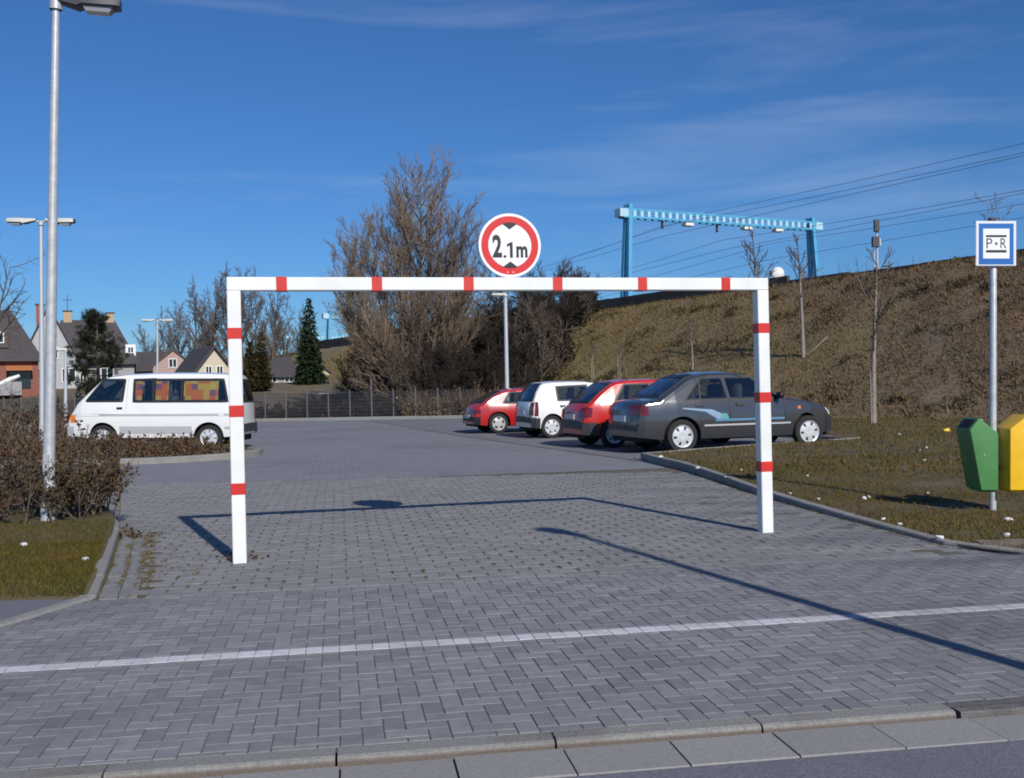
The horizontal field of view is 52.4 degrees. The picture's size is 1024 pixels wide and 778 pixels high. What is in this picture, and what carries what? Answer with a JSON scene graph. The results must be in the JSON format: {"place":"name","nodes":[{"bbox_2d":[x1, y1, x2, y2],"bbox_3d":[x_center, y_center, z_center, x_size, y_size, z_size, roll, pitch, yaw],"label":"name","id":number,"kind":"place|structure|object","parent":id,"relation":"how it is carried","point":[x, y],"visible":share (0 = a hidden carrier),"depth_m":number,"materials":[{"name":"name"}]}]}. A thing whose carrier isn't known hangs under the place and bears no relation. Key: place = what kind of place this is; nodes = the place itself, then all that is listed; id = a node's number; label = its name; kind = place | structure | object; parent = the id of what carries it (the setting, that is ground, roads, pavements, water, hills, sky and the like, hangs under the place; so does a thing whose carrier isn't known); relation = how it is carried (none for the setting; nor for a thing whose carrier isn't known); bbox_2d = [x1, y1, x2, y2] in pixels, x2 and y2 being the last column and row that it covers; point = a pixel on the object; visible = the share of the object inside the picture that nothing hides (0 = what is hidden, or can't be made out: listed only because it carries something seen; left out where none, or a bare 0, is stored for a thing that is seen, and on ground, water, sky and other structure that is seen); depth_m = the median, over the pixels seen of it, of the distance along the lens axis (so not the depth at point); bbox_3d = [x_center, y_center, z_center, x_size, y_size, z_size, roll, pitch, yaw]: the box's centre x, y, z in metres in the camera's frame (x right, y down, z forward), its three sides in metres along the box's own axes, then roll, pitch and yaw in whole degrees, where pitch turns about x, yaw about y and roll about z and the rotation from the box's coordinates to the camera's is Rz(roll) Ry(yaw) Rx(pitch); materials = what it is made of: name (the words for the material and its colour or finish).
{"place":"outdoors","nodes":[
{"label":"outdoors","id":0,"kind":"place"},
{"bbox_2d":[0,599,69,620],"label":"side path","id":1,"kind":"structure","parent":0,"point":[10,608],"depth_m":6.86,"materials":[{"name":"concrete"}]},
{"bbox_2d":[0,499,114,599],"bbox_3d":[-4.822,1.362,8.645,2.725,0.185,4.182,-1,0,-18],"label":"grass","id":2,"kind":"structure","parent":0,"point":[81,567],"depth_m":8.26,"materials":[{"name":"green plant"}]},
{"bbox_2d":[0,448,39,515],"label":"shrub","id":3,"kind":"object","parent":2,"relation":"on","point":[4,483],"visible":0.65,"depth_m":10.70,"materials":[{"name":"brown plant"}]},
{"bbox_2d":[0,445,77,512],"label":"shrub","id":4,"kind":"object","parent":2,"relation":"on","point":[10,468],"visible":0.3,"depth_m":11.03,"materials":[{"name":"brown plant"}]},
{"bbox_2d":[0,442,143,524],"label":"shrub","id":5,"kind":"object","parent":2,"relation":"on","point":[63,473],"visible":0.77,"depth_m":10.28,"materials":[{"name":"brown plant"}]},
{"bbox_2d":[40,0,121,520],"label":"street lamp","id":6,"kind":"object","parent":2,"relation":"on","point":[110,8],"visible":0.92,"depth_m":10.32,"materials":[{"name":"metal"}]},
{"bbox_2d":[41,452,134,519],"bbox_3d":[-4.331,0.994,10.677,0.784,0.662,1.342,-1,0,0],"label":"shrub","id":7,"kind":"object","parent":2,"relation":"on","point":[114,475],"visible":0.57,"depth_m":10.64,"materials":[{"name":"brown plant"}]},
{"bbox_2d":[55,419,129,509],"bbox_3d":[-4.563,0.822,11.192,0.798,0.990,1.212,-1,0,-23],"label":"shrub","id":8,"kind":"object","parent":2,"relation":"on","point":[116,454],"visible":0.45,"depth_m":11.08,"materials":[{"name":"brown plant"}]},
{"bbox_2d":[2,448,254,459],"bbox_3d":[-17.762,1.598,22.015,24.458,0.001,3.267,-1,0,1],"label":"planting bed","id":9,"kind":"object","parent":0,"point":[215,452],"visible":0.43,"depth_m":21.63,"materials":[{"name":"soil"}]},
{"bbox_2d":[6,218,75,452],"bbox_3d":[-10.353,-1.053,22.996,1.441,5.467,0.220,-1,0,-4],"label":"street lamp","id":10,"kind":"object","parent":9,"relation":"on","point":[25,221],"visible":0.83,"depth_m":22.95,"materials":[{"name":"silver metal"}]},
{"bbox_2d":[0,426,248,459],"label":"bed planting","id":11,"kind":"object","parent":9,"relation":"on","point":[182,445],"visible":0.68,"depth_m":21.77,"materials":[{"name":"brown plant"}]},
{"bbox_2d":[0,381,374,777],"bbox_3d":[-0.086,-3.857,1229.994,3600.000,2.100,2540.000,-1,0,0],"label":"ground","id":12,"kind":"structure","parent":0,"point":[277,389],"depth_m":69.25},
{"bbox_2d":[0,310,38,397],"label":"brick house","id":13,"kind":"structure","parent":12,"relation":"on","point":[19,360],"depth_m":69.98,"materials":[{"name":"brick"}]},
{"bbox_2d":[9,371,30,388],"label":"window","id":14,"kind":"structure","parent":13,"relation":"in","point":[25,376],"depth_m":69.91,"materials":[{"name":"grey glass"}]},
{"bbox_2d":[0,228,46,337],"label":"bare tree","id":15,"kind":"object","parent":12,"relation":"on","point":[5,310],"visible":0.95,"depth_m":58.17,"materials":[{"name":"brown plant"}]},
{"bbox_2d":[0,387,80,443],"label":"tall brush","id":16,"kind":"object","parent":12,"relation":"on","point":[8,425],"visible":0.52,"depth_m":27.71,"materials":[{"name":"brown plant"}]},
{"bbox_2d":[0,596,93,626],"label":"edging","id":17,"kind":"object","parent":12,"relation":"on","point":[38,612],"visible":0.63,"depth_m":6.62,"materials":[{"name":"concrete"}]},
{"bbox_2d":[30,304,92,388],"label":"white house","id":18,"kind":"structure","parent":12,"relation":"on","point":[62,340],"depth_m":78.60,"materials":[{"name":"paint"}]},
{"bbox_2d":[56,348,67,425],"bbox_3d":[-17.745,0.076,40.967,0.534,3.414,0.220,-1,0,-10],"label":"barrier","id":19,"kind":"object","parent":12,"relation":"on","point":[65,350],"visible":0.64,"depth_m":40.94,"materials":[{"name":"silver metal"}]},
{"bbox_2d":[63,307,128,395],"bbox_3d":[-24.941,-1.770,62.167,3.788,6.348,4.585,-1,0,-29],"label":"pine tree","id":20,"kind":"object","parent":12,"relation":"on","point":[93,316],"visible":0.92,"depth_m":61.58,"materials":[{"name":"green plant"}]},
{"bbox_2d":[59,298,138,380],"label":"dark roofed house","id":21,"kind":"structure","parent":12,"relation":"on","point":[67,323],"depth_m":95.17,"materials":[{"name":"tile"}]},
{"bbox_2d":[80,517,118,596],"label":"bed kerb","id":22,"kind":"structure","parent":12,"relation":"on","point":[103,564],"depth_m":8.20,"materials":[{"name":"concrete"}]},
{"bbox_2d":[1,447,262,466],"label":"curb","id":23,"kind":"structure","parent":12,"relation":"on","point":[257,451],"depth_m":20.65,"materials":[{"name":"concrete"}]},
{"bbox_2d":[131,323,160,351],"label":"bare tree","id":24,"kind":"object","parent":12,"relation":"on","point":[143,341],"visible":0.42,"depth_m":125.49,"materials":[{"name":"brown plant"}]},
{"bbox_2d":[134,352,167,384],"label":"house","id":25,"kind":"structure","parent":12,"relation":"on","point":[146,360],"depth_m":102.05,"materials":[{"name":"tile"}]},
{"bbox_2d":[141,319,173,372],"bbox_3d":[-18.692,-0.981,54.995,1.662,5.472,0.220,-1,0,-4],"label":"street lamp","id":26,"kind":"object","parent":12,"relation":"on","point":[157,345],"visible":0.67,"depth_m":54.94,"materials":[{"name":"silver metal"}]},
{"bbox_2d":[150,306,174,351],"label":"bare tree","id":27,"kind":"object","parent":12,"relation":"on","point":[160,330],"visible":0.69,"depth_m":108.18,"materials":[{"name":"brown plant"}]},
{"bbox_2d":[151,349,184,372],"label":"pink house","id":28,"kind":"structure","parent":12,"relation":"on","point":[170,361],"depth_m":96.51,"materials":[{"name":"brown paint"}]},
{"bbox_2d":[155,300,192,357],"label":"bare tree","id":29,"kind":"object","parent":12,"relation":"on","point":[177,338],"visible":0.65,"depth_m":119.85,"materials":[{"name":"brown plant"}]},
{"bbox_2d":[173,275,216,353],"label":"bare tree","id":30,"kind":"object","parent":12,"relation":"on","point":[202,335],"visible":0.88,"depth_m":115.40,"materials":[{"name":"brown plant"}]},
{"bbox_2d":[169,345,227,384],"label":"cream house","id":31,"kind":"structure","parent":12,"relation":"on","point":[211,359],"depth_m":85.19,"materials":[{"name":"tile"}]},
{"bbox_2d":[186,270,226,355],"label":"bare tree","id":32,"kind":"object","parent":12,"relation":"on","point":[216,314],"visible":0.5,"depth_m":118.16,"materials":[{"name":"brown plant"}]},
{"bbox_2d":[5,393,433,422],"bbox_3d":[-15.320,1.039,51.216,24.476,1.468,3.981,-1,0,10],"label":"fence brush","id":33,"kind":"object","parent":12,"relation":"on","point":[272,413],"visible":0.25,"depth_m":49.24,"materials":[{"name":"brown plant"}]},
{"bbox_2d":[205,261,246,360],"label":"bare tree","id":34,"kind":"object","parent":12,"relation":"on","point":[219,325],"visible":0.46,"depth_m":111.95,"materials":[{"name":"brown plant"}]},
{"bbox_2d":[210,266,268,374],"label":"bare tree","id":35,"kind":"object","parent":12,"relation":"on","point":[249,320],"visible":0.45,"depth_m":111.57,"materials":[{"name":"brown plant"}]},
{"bbox_2d":[18,415,462,426],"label":"kerb","id":36,"kind":"structure","parent":12,"relation":"on","point":[359,418],"depth_m":46.45,"materials":[{"name":"concrete"}]},
{"bbox_2d":[0,379,482,422],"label":"wire fence","id":37,"kind":"object","parent":12,"relation":"on","point":[288,410],"visible":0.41,"depth_m":47.33,"materials":[{"name":"grey metal"}]},
{"bbox_2d":[243,340,262,391],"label":"cypress tree","id":38,"kind":"object","parent":12,"relation":"on","point":[249,361],"visible":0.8,"depth_m":69.74,"materials":[{"name":"green plant"}]},
{"bbox_2d":[241,266,276,357],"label":"bare tree","id":39,"kind":"object","parent":12,"relation":"on","point":[258,309],"visible":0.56,"depth_m":115.15,"materials":[{"name":"brown plant"}]},
{"bbox_2d":[251,332,274,391],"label":"cypress tree","id":40,"kind":"object","parent":12,"relation":"on","point":[262,375],"visible":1,"depth_m":69.78,"materials":[{"name":"green plant"}]},
{"bbox_2d":[254,292,291,361],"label":"bare tree","id":41,"kind":"object","parent":12,"relation":"on","point":[274,346],"visible":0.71,"depth_m":121.85,"materials":[{"name":"brown plant"}]},
{"bbox_2d":[268,357,300,382],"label":"bungalow","id":42,"kind":"object","parent":12,"relation":"on","point":[283,369],"visible":0.4,"depth_m":89.86,"materials":[{"name":"tile"}]},
{"bbox_2d":[283,304,316,355],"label":"bare tree","id":43,"kind":"object","parent":12,"relation":"on","point":[293,333],"visible":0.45,"depth_m":119.63,"materials":[{"name":"brown plant"}]},
{"bbox_2d":[291,298,329,384],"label":"spruce tree","id":44,"kind":"object","parent":12,"relation":"on","point":[308,373],"visible":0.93,"depth_m":75.66,"materials":[{"name":"green plant"}]},
{"bbox_2d":[331,345,366,404],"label":"bare bush","id":45,"kind":"object","parent":12,"relation":"on","point":[346,382],"visible":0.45,"depth_m":59.65,"materials":[{"name":"brown plant"}]},
{"bbox_2d":[347,325,394,409],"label":"bare bush","id":46,"kind":"object","parent":12,"relation":"on","point":[367,381],"visible":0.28,"depth_m":53.31,"materials":[{"name":"brown plant"}]},
{"bbox_2d":[381,346,424,403],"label":"bare bush","id":47,"kind":"object","parent":12,"relation":"on","point":[400,385],"visible":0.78,"depth_m":51.77,"materials":[{"name":"brown plant"}]},
{"bbox_2d":[318,141,509,401],"bbox_3d":[-4.901,-5.796,52.865,9.720,14.082,6.971,-1,0,0],"label":"bare poplar","id":48,"kind":"object","parent":12,"relation":"on","point":[420,323],"visible":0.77,"depth_m":52.32,"materials":[{"name":"brown plant"}]},
{"bbox_2d":[402,330,469,399],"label":"bare bush","id":49,"kind":"object","parent":12,"relation":"on","point":[428,367],"visible":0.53,"depth_m":51.24,"materials":[{"name":"brown plant"}]},
{"bbox_2d":[424,361,473,407],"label":"bare bush","id":50,"kind":"object","parent":12,"relation":"on","point":[448,380],"visible":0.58,"depth_m":48.55,"materials":[{"name":"brown plant"}]},
{"bbox_2d":[396,382,520,415],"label":"dry reeds","id":51,"kind":"object","parent":12,"relation":"on","point":[445,407],"visible":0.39,"depth_m":46.78,"materials":[{"name":"brown plant"}]},
{"bbox_2d":[438,337,493,400],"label":"bare bush","id":52,"kind":"object","parent":12,"relation":"on","point":[468,357],"visible":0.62,"depth_m":49.88,"materials":[{"name":"brown plant"}]},
{"bbox_2d":[0,703,955,777],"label":"road kerb","id":53,"kind":"structure","parent":12,"relation":"on","point":[211,766],"depth_m":4.02,"materials":[{"name":"concrete"}]},
{"bbox_2d":[453,303,523,392],"bbox_3d":[-1.072,-1.696,55.281,3.818,5.880,4.941,-1,0,-20],"label":"bare bush","id":54,"kind":"object","parent":12,"relation":"on","point":[494,335],"visible":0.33,"depth_m":54.52,"materials":[{"name":"brown plant"}]},
{"bbox_2d":[492,293,508,400],"bbox_3d":[-0.454,-1.314,43.505,0.702,5.405,0.273,-1,0,0],"label":"street lamp","id":55,"kind":"object","parent":12,"relation":"on","point":[505,296],"visible":0.65,"depth_m":43.42,"materials":[{"name":"silver metal"}]},
{"bbox_2d":[477,347,536,397],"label":"bare bush","id":56,"kind":"object","parent":12,"relation":"on","point":[496,380],"visible":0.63,"depth_m":49.79,"materials":[{"name":"brown plant"}]},
{"bbox_2d":[476,317,546,394],"bbox_3d":[-0.524,-1.254,52.943,3.866,5.081,4.043,-1,0,32],"label":"bare bush","id":57,"kind":"object","parent":12,"relation":"on","point":[527,350],"visible":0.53,"depth_m":52.78,"materials":[{"name":"brown plant"}]},
{"bbox_2d":[641,437,1023,555],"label":"lawn kerb","id":58,"kind":"structure","parent":12,"relation":"on","point":[717,476],"depth_m":11.09,"materials":[{"name":"concrete"}]},
{"bbox_2d":[950,702,1023,718],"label":"dropped kerb","id":59,"kind":"structure","parent":12,"relation":"on","point":[991,710],"depth_m":4.31,"materials":[{"name":"concrete"}]},
{"bbox_2d":[0,418,667,497],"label":"parking aisle","id":60,"kind":"object","parent":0,"point":[324,449],"depth_m":20.39,"materials":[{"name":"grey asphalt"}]},
{"bbox_2d":[67,372,256,445],"bbox_3d":[-8.479,0.465,25.297,4.310,1.960,1.844,0,0,0],"label":"parked van","id":61,"kind":"object","parent":60,"relation":"on","point":[198,402],"visible":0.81,"depth_m":24.51,"materials":[{"name":"white paint"}]},
{"bbox_2d":[323,344,370,380],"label":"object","id":62,"kind":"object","parent":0,"point":[335,364],"depth_m":96.22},
{"bbox_2d":[0,468,1023,771],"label":"pavement","id":63,"kind":"structure","parent":0,"point":[380,638],"depth_m":6.05,"materials":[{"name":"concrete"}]},
{"bbox_2d":[99,520,147,599],"bbox_3d":[-3.389,1.443,9.207,0.335,0.045,4.707,-1,0,-20],"label":"gutter strip","id":64,"kind":"object","parent":63,"relation":"on","point":[110,590],"visible":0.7,"depth_m":8.18,"materials":[{"name":"grey concrete"}]},
{"bbox_2d":[117,457,644,561],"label":"fallen leaves","id":65,"kind":"object","parent":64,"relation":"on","point":[131,533],"visible":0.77,"depth_m":9.96,"materials":[{"name":"brown plant"}]},
{"bbox_2d":[226,277,773,563],"bbox_3d":[0.027,0.212,8.921,4.734,2.333,0.114,-1,0,-13],"label":"height barrier","id":66,"kind":"object","parent":63,"relation":"on","point":[237,286],"visible":0.96,"depth_m":8.81,"materials":[{"name":"white metal"}]},
{"bbox_2d":[478,213,540,276],"bbox_3d":[-0.023,-1.179,8.930,0.548,0.648,0.068,-1,0,-13],"label":"height sign","id":67,"kind":"object","parent":66,"relation":"attached to","point":[509,244],"visible":0.99,"depth_m":8.90,"materials":[{"name":"white"}]},
{"bbox_2d":[0,0,1023,357],"label":"sky","id":68,"kind":"structure","parent":0,"point":[196,137],"materials":[{"name":"blue"}]},
{"bbox_2d":[98,466,962,597],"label":"joint grass","id":69,"kind":"structure","parent":0,"point":[128,562],"depth_m":8.70,"materials":[{"name":"green plant"}]},
{"bbox_2d":[369,418,793,461],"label":"parking bays","id":70,"kind":"object","parent":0,"point":[630,450],"visible":0.5,"depth_m":25.21,"materials":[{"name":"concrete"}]},
{"bbox_2d":[463,388,523,432],"bbox_3d":[0.529,0.605,31.112,3.940,1.300,1.877,-1,0,-17],"label":"parked car","id":71,"kind":"object","parent":70,"relation":"on","point":[493,411],"visible":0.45,"depth_m":30.09,"materials":[{"name":"red paint"}]},
{"bbox_2d":[515,381,603,437],"bbox_3d":[2.025,0.499,27.793,3.803,1.469,1.919,-1,0,-17],"label":"parked car","id":72,"kind":"object","parent":70,"relation":"on","point":[540,406],"visible":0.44,"depth_m":26.75,"materials":[{"name":"white paint"}]},
{"bbox_2d":[561,378,729,447],"bbox_3d":[3.136,0.490,23.255,4.020,1.468,1.960,-1,0,-17],"label":"parked car","id":73,"kind":"object","parent":70,"relation":"on","point":[585,416],"visible":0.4,"depth_m":22.28,"materials":[{"name":"red paint"}]},
{"bbox_2d":[608,371,831,449],"bbox_3d":[4.269,0.419,21.265,4.553,1.574,2.137,-1,0,-17],"label":"parked car","id":74,"kind":"object","parent":70,"relation":"on","point":[679,415],"visible":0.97,"depth_m":20.38,"materials":[{"name":"grey paint"}]},
{"bbox_2d":[244,255,1023,420],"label":"embankment","id":75,"kind":"structure","parent":0,"point":[329,353],"depth_m":38.71,"materials":[{"name":"plant"}]},
{"bbox_2d":[322,310,446,339],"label":"catenary gantry","id":76,"kind":"object","parent":75,"relation":"on","point":[327,315],"visible":0.19,"depth_m":121.98,"materials":[{"name":"metal"}]},
{"bbox_2d":[281,155,1023,340],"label":"overhead wire","id":77,"kind":"object","parent":76,"relation":"hanging from","point":[791,207],"visible":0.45,"depth_m":57.08,"materials":[{"name":"black"}]},
{"bbox_2d":[351,291,604,409],"bbox_3d":[-0.399,-2.534,57.711,11.327,7.582,18.490,-1,0,43],"label":"thicket ivy","id":78,"kind":"object","parent":75,"relation":"on","point":[595,310],"visible":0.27,"depth_m":54.92,"materials":[{"name":"brown plant"}]},
{"bbox_2d":[466,291,524,355],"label":"bare bush","id":79,"kind":"object","parent":75,"relation":"on","point":[488,301],"visible":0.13,"depth_m":59.35,"materials":[{"name":"brown plant"}]},
{"bbox_2d":[474,261,562,358],"bbox_3d":[0.467,-4.144,59.092,5.534,6.586,4.276,-1,0,1],"label":"bare bush","id":80,"kind":"object","parent":75,"relation":"on","point":[524,294],"visible":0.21,"depth_m":59.02,"materials":[{"name":"brown plant"}]},
{"bbox_2d":[502,292,579,382],"bbox_3d":[1.677,-2.718,55.083,4.604,5.722,3.734,-1,0,-1],"label":"bare bush","id":81,"kind":"object","parent":75,"relation":"on","point":[533,318],"visible":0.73,"depth_m":54.68,"materials":[{"name":"brown plant"}]},
{"bbox_2d":[512,260,588,330],"bbox_3d":[2.332,-4.544,60.424,4.202,5.523,4.395,-1,0,-16],"label":"bare bush","id":82,"kind":"object","parent":75,"relation":"on","point":[561,273],"visible":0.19,"depth_m":59.49,"materials":[{"name":"brown plant"}]},
{"bbox_2d":[525,291,580,365],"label":"bare bush","id":83,"kind":"object","parent":75,"relation":"on","point":[564,317],"visible":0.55,"depth_m":56.43,"materials":[{"name":"brown plant"}]},
{"bbox_2d":[555,255,597,326],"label":"bare bush","id":84,"kind":"object","parent":75,"relation":"on","point":[585,305],"visible":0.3,"depth_m":61.68,"materials":[{"name":"brown plant"}]},
{"bbox_2d":[311,249,1023,349],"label":"track edge wall","id":85,"kind":"structure","parent":75,"relation":"on","point":[621,302],"depth_m":61.00,"materials":[{"name":"grey concrete"}]},
{"bbox_2d":[614,203,822,296],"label":"catenary gantry","id":86,"kind":"object","parent":75,"relation":"on","point":[626,212],"visible":0.78,"depth_m":70.14,"materials":[{"name":"paint"}]},
{"bbox_2d":[292,152,1023,337],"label":"overhead wire","id":87,"kind":"object","parent":86,"relation":"hanging from","point":[801,199],"visible":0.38,"depth_m":56.50,"materials":[{"name":"black"}]},
{"bbox_2d":[726,225,779,299],"bbox_3d":[10.141,-4.130,43.143,2.195,5.282,1.694,-1,0,-3],"label":"young tree","id":88,"kind":"object","parent":75,"relation":"on","point":[754,261],"visible":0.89,"depth_m":43.14,"materials":[{"name":"brown plant"}]},
{"bbox_2d":[508,248,1023,418],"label":"bank brambles","id":89,"kind":"object","parent":75,"relation":"on","point":[830,308],"visible":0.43,"depth_m":41.18,"materials":[{"name":"brown plant"}]},
{"bbox_2d":[770,233,824,357],"bbox_3d":[11.175,-3.613,40.179,2.033,4.891,1.568,-1,0,-1],"label":"young tree","id":90,"kind":"object","parent":75,"relation":"on","point":[800,270],"visible":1,"depth_m":40.13,"materials":[{"name":"brown plant"}]},
{"bbox_2d":[871,219,880,269],"bbox_3d":[16.936,-6.361,48.343,0.430,2.992,0.330,-1,0,0],"label":"railway signal","id":91,"kind":"object","parent":75,"relation":"on","point":[876,241],"visible":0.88,"depth_m":48.21,"materials":[{"name":"silver metal"}]},
{"bbox_2d":[546,249,1023,420],"bbox_3d":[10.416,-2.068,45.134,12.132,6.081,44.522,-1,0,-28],"label":"bank grass","id":92,"kind":"structure","parent":0,"point":[1005,342],"depth_m":40.20,"materials":[{"name":"plant"}]},
{"bbox_2d":[558,740,1023,777],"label":"road","id":93,"kind":"structure","parent":0,"point":[1003,759],"depth_m":3.77,"materials":[{"name":"grey asphalt"}]},
{"bbox_2d":[203,714,1023,777],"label":"gutter","id":94,"kind":"object","parent":93,"relation":"on","point":[568,762],"visible":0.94,"depth_m":3.93,"materials":[{"name":"concrete"}]},
{"bbox_2d":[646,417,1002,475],"bbox_3d":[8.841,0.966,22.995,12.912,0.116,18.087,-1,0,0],"label":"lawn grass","id":95,"kind":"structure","parent":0,"point":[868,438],"depth_m":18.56,"materials":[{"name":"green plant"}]},
{"bbox_2d":[650,417,1023,552],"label":"lawn","id":96,"kind":"structure","parent":0,"point":[946,504],"depth_m":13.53,"materials":[{"name":"plant"}]},
{"bbox_2d":[845,245,911,422],"bbox_3d":[10.061,-1.498,28.878,1.600,4.989,2.073,-1,0,33],"label":"young tree","id":97,"kind":"object","parent":96,"relation":"on","point":[874,337],"visible":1,"depth_m":28.86,"materials":[{"name":"brown plant"}]},
{"bbox_2d":[975,218,1015,509],"bbox_3d":[4.758,-0.184,10.276,0.400,3.007,0.105,0,0,0],"label":"park and ride sign","id":98,"kind":"object","parent":96,"relation":"on","point":[995,243],"visible":0.94,"depth_m":10.22,"materials":[{"name":"metal"}]},
{"bbox_2d":[956,417,997,491],"bbox_3d":[4.601,0.644,10.256,0.315,0.721,0.341,0,0,0],"label":"litter bin","id":99,"kind":"object","parent":98,"relation":"attached to","point":[977,438],"visible":1,"depth_m":10.09,"materials":[{"name":"green plastic"}]},
{"bbox_2d":[997,414,1023,491],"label":"litter bin","id":100,"kind":"object","parent":98,"relation":"attached to","point":[1010,430],"visible":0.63,"depth_m":10.10,"materials":[{"name":"yellow plastic"}]},
{"bbox_2d":[975,538,1023,551],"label":"soil patch","id":101,"kind":"object","parent":96,"relation":"on","point":[1009,542],"visible":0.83,"depth_m":8.28,"materials":[{"name":"grey concrete"}]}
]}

